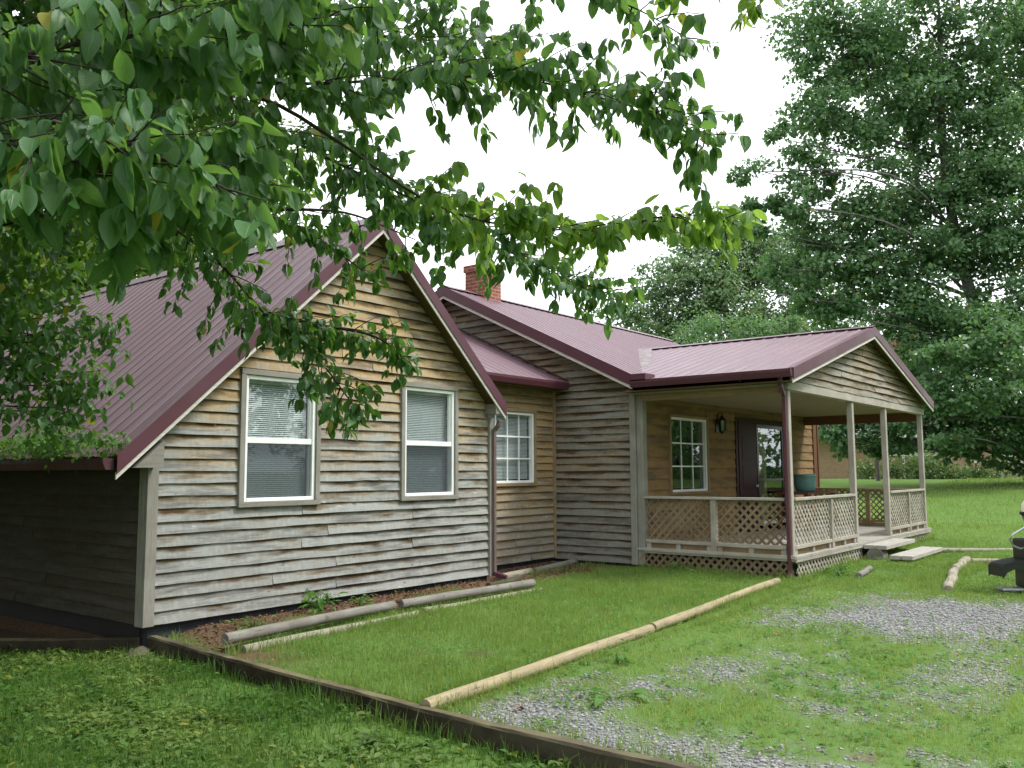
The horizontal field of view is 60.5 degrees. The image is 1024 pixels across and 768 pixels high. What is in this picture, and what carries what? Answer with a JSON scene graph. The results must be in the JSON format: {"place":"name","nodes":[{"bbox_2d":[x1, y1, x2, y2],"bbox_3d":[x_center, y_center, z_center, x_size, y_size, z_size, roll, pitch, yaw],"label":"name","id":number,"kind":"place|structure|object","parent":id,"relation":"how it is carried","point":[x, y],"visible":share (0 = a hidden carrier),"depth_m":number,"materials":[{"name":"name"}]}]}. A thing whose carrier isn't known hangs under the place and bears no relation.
{"place":"outdoors","nodes":[
{"label":"outdoors","id":0,"kind":"place"},
{"bbox_2d":[0,643,656,767],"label":"grass","id":1,"kind":"structure","parent":0,"point":[47,764],"depth_m":6.24,"materials":[{"name":"green plant"}]},
{"bbox_2d":[0,478,1023,767],"bbox_3d":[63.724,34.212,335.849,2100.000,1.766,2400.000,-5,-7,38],"label":"ground","id":2,"kind":"structure","parent":0,"point":[26,628],"depth_m":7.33,"materials":[{"name":"green plant"}]},
{"bbox_2d":[0,637,141,652],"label":"edging timber","id":3,"kind":"object","parent":2,"relation":"on","point":[68,643],"visible":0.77,"depth_m":8.91,"materials":[{"name":"brown wood"}]},
{"bbox_2d":[124,646,152,658],"bbox_3d":[-3.723,2.726,8.819,0.312,0.194,0.600,1,-6,-13],"label":"stone","id":4,"kind":"object","parent":2,"relation":"on","point":[143,648],"visible":0.28,"depth_m":8.73,"materials":[{"name":"grey stone"}]},
{"bbox_2d":[0,96,317,335],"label":"broadleaf tree","id":5,"kind":"object","parent":2,"relation":"on","point":[139,272],"visible":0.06,"depth_m":21.62,"materials":[{"name":"green plant"}]},
{"bbox_2d":[0,0,424,453],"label":"dogwood tree","id":6,"kind":"object","parent":2,"relation":"on","point":[31,356],"visible":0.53,"depth_m":5.21,"materials":[{"name":"green plant"}]},
{"bbox_2d":[225,615,276,629],"bbox_3d":[-2.680,2.508,9.167,0.471,0.133,0.552,-5,-7,38],"label":"broadleaf weed","id":7,"kind":"object","parent":2,"relation":"on","point":[253,624],"visible":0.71,"depth_m":9.18,"materials":[{"name":"green plant"}]},
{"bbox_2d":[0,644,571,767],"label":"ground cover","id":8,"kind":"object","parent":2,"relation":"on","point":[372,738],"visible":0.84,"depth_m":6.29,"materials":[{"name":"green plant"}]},
{"bbox_2d":[221,601,395,644],"bbox_3d":[-2.065,2.515,9.348,0.123,0.124,2.414,-4,-7,33],"label":"landscape log","id":9,"kind":"object","parent":2,"relation":"on","point":[274,628],"visible":1,"depth_m":9.11,"materials":[{"name":"grey wood"}]},
{"bbox_2d":[297,587,346,613],"bbox_3d":[-2.247,2.522,10.193,0.589,0.282,0.563,-5,-7,38],"label":"broadleaf weed","id":10,"kind":"object","parent":2,"relation":"on","point":[320,604],"visible":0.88,"depth_m":10.13,"materials":[{"name":"green plant"}]},
{"bbox_2d":[242,610,421,652],"bbox_3d":[-1.833,2.628,9.371,0.119,0.106,2.507,-4,-7,36],"label":"landscape log","id":11,"kind":"object","parent":2,"relation":"on","point":[256,645],"visible":0.46,"depth_m":9.02,"materials":[{"name":"beige wood"}]},
{"bbox_2d":[344,594,375,605],"bbox_3d":[-1.831,2.619,10.581,0.378,0.149,0.383,-1,-6,7],"label":"broadleaf weed","id":12,"kind":"object","parent":2,"relation":"on","point":[359,602],"visible":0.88,"depth_m":10.59,"materials":[{"name":"green plant"}]},
{"bbox_2d":[176,561,604,652],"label":"mulch","id":13,"kind":"object","parent":2,"relation":"on","point":[419,590],"visible":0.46,"depth_m":11.04,"materials":[{"name":"brown wood"}]},
{"bbox_2d":[0,0,789,339],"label":"dogwood tree","id":14,"kind":"object","parent":2,"relation":"on","point":[68,148],"visible":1,"depth_m":3.03,"materials":[{"name":"green plant"}]},
{"bbox_2d":[148,635,702,767],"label":"edging timber","id":15,"kind":"object","parent":2,"relation":"on","point":[543,745],"visible":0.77,"depth_m":6.01,"materials":[{"name":"brown wood"}]},
{"bbox_2d":[398,579,535,608],"bbox_3d":[-0.508,2.688,11.317,0.119,0.121,2.416,-5,-8,42],"label":"landscape log","id":16,"kind":"object","parent":2,"relation":"on","point":[441,597],"visible":0.97,"depth_m":11.14,"materials":[{"name":"beige wood"}]},
{"bbox_2d":[0,219,942,646],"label":"wooden house","id":17,"kind":"structure","parent":2,"relation":"on","point":[226,485],"depth_m":12.40,"materials":[{"name":"beige wood"}]},
{"bbox_2d":[0,424,131,471],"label":"gutter weed","id":18,"kind":"object","parent":17,"relation":"on","point":[35,444],"visible":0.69,"depth_m":9.05,"materials":[{"name":"green plant"}]},
{"bbox_2d":[236,368,321,507],"bbox_3d":[-2.933,0.656,10.429,0.686,1.556,1.146,-5,-7,38],"label":"window","id":19,"kind":"structure","parent":17,"relation":"in","point":[268,469],"depth_m":10.32,"materials":[{"name":"grey glass"}]},
{"bbox_2d":[399,381,458,500],"bbox_3d":[-1.383,0.820,12.396,0.686,1.606,1.146,-5,-7,38],"label":"window","id":20,"kind":"structure","parent":17,"relation":"in","point":[411,471],"depth_m":12.33,"materials":[{"name":"grey glass"}]},
{"bbox_2d":[488,408,537,486],"bbox_3d":[-0.281,1.085,15.053,0.686,1.321,1.490,-5,-7,38],"label":"window","id":21,"kind":"structure","parent":17,"relation":"in","point":[503,458],"depth_m":15.16,"materials":[{"name":"grey glass"}]},
{"bbox_2d":[667,414,710,494],"bbox_3d":[3.286,1.316,16.368,0.116,1.452,1.570,-5,-7,38],"label":"window","id":22,"kind":"structure","parent":17,"relation":"in","point":[688,436],"depth_m":16.44,"materials":[{"name":"glass"}]},
{"bbox_2d":[715,412,726,433],"bbox_3d":[4.129,0.773,17.312,0.219,0.429,0.190,-5,-7,38],"label":"wall lantern","id":23,"kind":"object","parent":17,"relation":"attached to","point":[720,424],"depth_m":17.28,"materials":[{"name":"black metal"}]},
{"bbox_2d":[708,417,785,533],"bbox_3d":[5.155,2.008,19.221,0.760,2.420,2.740,-5,-7,38],"label":"door","id":24,"kind":"structure","parent":17,"relation":"in","point":[750,443],"depth_m":18.65,"materials":[{"name":"brown wood"}]},
{"bbox_2d":[774,491,836,530],"bbox_3d":[6.534,2.788,19.469,0.750,0.795,1.850,-5,-7,38],"label":"table","id":25,"kind":"object","parent":17,"relation":"on","point":[805,494],"visible":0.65,"depth_m":18.96,"materials":[{"name":"brown wood"}]},
{"bbox_2d":[793,474,815,491],"bbox_3d":[6.474,2.187,19.414,0.480,0.385,0.480,-5,-7,38],"label":"flower pot","id":26,"kind":"object","parent":25,"relation":"on","point":[804,482],"visible":1,"depth_m":19.23,"materials":[{"name":"teal ceramic"}]},
{"bbox_2d":[424,588,540,610],"bbox_3d":[-0.335,2.800,11.357,0.108,0.112,2.238,-5,-8,41],"label":"landscape log","id":27,"kind":"object","parent":2,"relation":"on","point":[472,600],"visible":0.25,"depth_m":11.21,"materials":[{"name":"beige wood"}]},
{"bbox_2d":[486,576,521,585],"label":"landscape log","id":28,"kind":"object","parent":2,"relation":"on","point":[516,578],"visible":0.57,"depth_m":12.60,"materials":[{"name":"brown wood"}]},
{"bbox_2d":[496,568,533,580],"bbox_3d":[0.046,2.937,13.524,0.129,0.117,1.008,-3,-6,29],"label":"landscape log","id":29,"kind":"object","parent":2,"relation":"on","point":[511,574],"visible":0.64,"depth_m":13.48,"materials":[{"name":"beige wood"}]},
{"bbox_2d":[420,624,654,708],"bbox_3d":[0.403,2.398,7.607,0.115,0.140,3.446,-4,-7,36],"label":"landscape log","id":30,"kind":"object","parent":2,"relation":"on","point":[528,670],"visible":0.81,"depth_m":7.25,"materials":[{"name":"beige wood"}]},
{"bbox_2d":[532,558,577,572],"bbox_3d":[0.725,3.030,14.612,0.125,0.134,1.485,-4,-7,31],"label":"landscape log","id":31,"kind":"object","parent":2,"relation":"on","point":[562,563],"visible":0.68,"depth_m":14.58,"materials":[{"name":"grey wood"}]},
{"bbox_2d":[574,687,650,707],"bbox_3d":[0.767,2.330,6.492,0.580,0.136,0.508,1,-6,-10],"label":"broadleaf weed","id":32,"kind":"object","parent":2,"relation":"on","point":[598,700],"visible":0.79,"depth_m":6.51,"materials":[{"name":"green plant"}]},
{"bbox_2d":[603,650,634,663],"bbox_3d":[0.941,2.381,7.632,0.330,0.134,0.235,-10,-11,58],"label":"broadleaf weed","id":33,"kind":"object","parent":2,"relation":"on","point":[621,656],"visible":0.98,"depth_m":7.61,"materials":[{"name":"green plant"}]},
{"bbox_2d":[225,538,1023,767],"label":"ground cover","id":34,"kind":"object","parent":2,"relation":"on","point":[837,704],"visible":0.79,"depth_m":7.52,"materials":[{"name":"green plant"}]},
{"bbox_2d":[669,562,694,570],"bbox_3d":[2.736,2.900,13.888,0.458,0.176,0.322,-5,-7,38],"label":"broadleaf weed","id":35,"kind":"object","parent":2,"relation":"on","point":[674,563],"visible":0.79,"depth_m":13.87,"materials":[{"name":"green plant"}]},
{"bbox_2d":[650,578,780,631],"bbox_3d":[2.596,2.647,10.734,0.117,0.137,4.116,-4,-7,34],"label":"landscape log","id":36,"kind":"object","parent":2,"relation":"on","point":[678,617],"visible":0.88,"depth_m":10.14,"materials":[{"name":"beige wood"}]},
{"bbox_2d":[592,200,877,344],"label":"broadleaf tree","id":37,"kind":"object","parent":2,"relation":"on","point":[723,285],"visible":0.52,"depth_m":59.19,"materials":[{"name":"green plant"}]},
{"bbox_2d":[662,303,811,344],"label":"broadleaf tree","id":38,"kind":"object","parent":2,"relation":"on","point":[713,323],"visible":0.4,"depth_m":45.64,"materials":[{"name":"green plant"}]},
{"bbox_2d":[823,563,855,575],"bbox_3d":[4.974,2.837,13.427,0.495,0.227,0.553,3,-6,-28],"label":"broadleaf weed","id":39,"kind":"object","parent":2,"relation":"on","point":[847,565],"visible":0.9,"depth_m":13.37,"materials":[{"name":"green plant"}]},
{"bbox_2d":[855,565,872,578],"bbox_3d":[5.393,2.881,13.441,0.106,0.112,1.014,-4,-7,31],"label":"wood offcut","id":40,"kind":"object","parent":2,"relation":"on","point":[863,572],"visible":0.91,"depth_m":13.26,"materials":[{"name":"beige wood"}]},
{"bbox_2d":[845,455,890,478],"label":"shrub","id":41,"kind":"object","parent":2,"relation":"on","point":[865,472],"visible":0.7,"depth_m":46.75,"materials":[{"name":"green plant"}]},
{"bbox_2d":[725,0,1023,479],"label":"maple tree","id":42,"kind":"object","parent":2,"relation":"on","point":[982,333],"visible":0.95,"depth_m":36.60,"materials":[{"name":"green plant"}]},
{"bbox_2d":[865,326,915,480],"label":"broadleaf tree","id":43,"kind":"object","parent":2,"relation":"on","point":[877,465],"visible":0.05,"depth_m":42.48,"materials":[{"name":"green plant"}]},
{"bbox_2d":[881,456,914,478],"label":"shrub","id":44,"kind":"object","parent":2,"relation":"on","point":[892,469],"visible":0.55,"depth_m":47.82,"materials":[{"name":"green plant"}]},
{"bbox_2d":[905,471,917,478],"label":"shrub","id":45,"kind":"object","parent":2,"relation":"on","point":[911,475],"visible":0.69,"depth_m":45.97,"materials":[{"name":"green plant"}]},
{"bbox_2d":[889,448,947,478],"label":"shrub","id":46,"kind":"object","parent":2,"relation":"on","point":[907,466],"visible":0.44,"depth_m":46.90,"materials":[{"name":"green plant"}]},
{"bbox_2d":[819,422,1023,478],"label":"brick house","id":47,"kind":"structure","parent":2,"relation":"on","point":[831,467],"depth_m":51.91,"materials":[{"name":"brick"}]},
{"bbox_2d":[889,438,938,455],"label":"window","id":48,"kind":"structure","parent":47,"relation":"in","point":[927,451],"depth_m":51.54,"materials":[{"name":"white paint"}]},
{"bbox_2d":[901,452,961,478],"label":"shrub","id":49,"kind":"object","parent":2,"relation":"on","point":[933,472],"visible":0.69,"depth_m":45.64,"materials":[{"name":"green plant"}]},
{"bbox_2d":[858,275,1021,397],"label":"broadleaf tree","id":50,"kind":"object","parent":2,"relation":"on","point":[944,291],"visible":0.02,"depth_m":60.17,"materials":[{"name":"green plant"}]},
{"bbox_2d":[934,465,958,478],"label":"shrub","id":51,"kind":"object","parent":2,"relation":"on","point":[951,475],"visible":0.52,"depth_m":45.65,"materials":[{"name":"green plant"}]},
{"bbox_2d":[942,566,959,591],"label":"landscape log","id":52,"kind":"object","parent":2,"relation":"on","point":[948,585],"visible":0.87,"depth_m":12.17,"materials":[{"name":"beige wood"}]},
{"bbox_2d":[949,556,971,569],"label":"landscape log","id":53,"kind":"object","parent":2,"relation":"on","point":[964,558],"visible":0.47,"depth_m":14.14,"materials":[{"name":"beige wood"}]},
{"bbox_2d":[946,462,979,478],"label":"shrub","id":54,"kind":"object","parent":2,"relation":"on","point":[963,474],"visible":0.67,"depth_m":45.79,"materials":[{"name":"green plant"}]},
{"bbox_2d":[957,459,991,478],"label":"shrub","id":55,"kind":"object","parent":2,"relation":"on","point":[980,472],"visible":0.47,"depth_m":46.71,"materials":[{"name":"green plant"}]},
{"bbox_2d":[941,548,1012,552],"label":"landscape log","id":56,"kind":"object","parent":2,"relation":"on","point":[950,550],"visible":0.42,"depth_m":16.44,"materials":[{"name":"beige wood"}]},
{"bbox_2d":[972,558,997,563],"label":"landscape log","id":57,"kind":"object","parent":2,"relation":"on","point":[981,559],"visible":0.31,"depth_m":14.66,"materials":[{"name":"beige wood"}]},
{"bbox_2d":[978,468,1009,477],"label":"shrub","id":58,"kind":"object","parent":2,"relation":"on","point":[998,475],"visible":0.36,"depth_m":47.78,"materials":[{"name":"green plant"}]},
{"bbox_2d":[974,461,1022,478],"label":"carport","id":59,"kind":"object","parent":2,"relation":"on","point":[1002,474],"visible":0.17,"depth_m":45.91,"materials":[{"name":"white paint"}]},
{"bbox_2d":[988,501,1023,590],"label":"grill","id":60,"kind":"object","parent":2,"relation":"on","point":[1003,567],"visible":1,"depth_m":11.46,"materials":[{"name":"black metal"}]},
{"bbox_2d":[12,0,1023,392],"label":"sky","id":61,"kind":"structure","parent":0,"point":[595,177],"materials":[{"name":"white"}]},
{"bbox_2d":[163,477,1023,767],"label":"grass","id":62,"kind":"structure","parent":0,"point":[575,611],"depth_m":10.05,"materials":[{"name":"green plant"}]},
{"bbox_2d":[459,571,1023,767],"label":"gravel","id":63,"kind":"structure","parent":0,"point":[676,744],"depth_m":7.00,"materials":[{"name":"grey gravel"}]}
]}

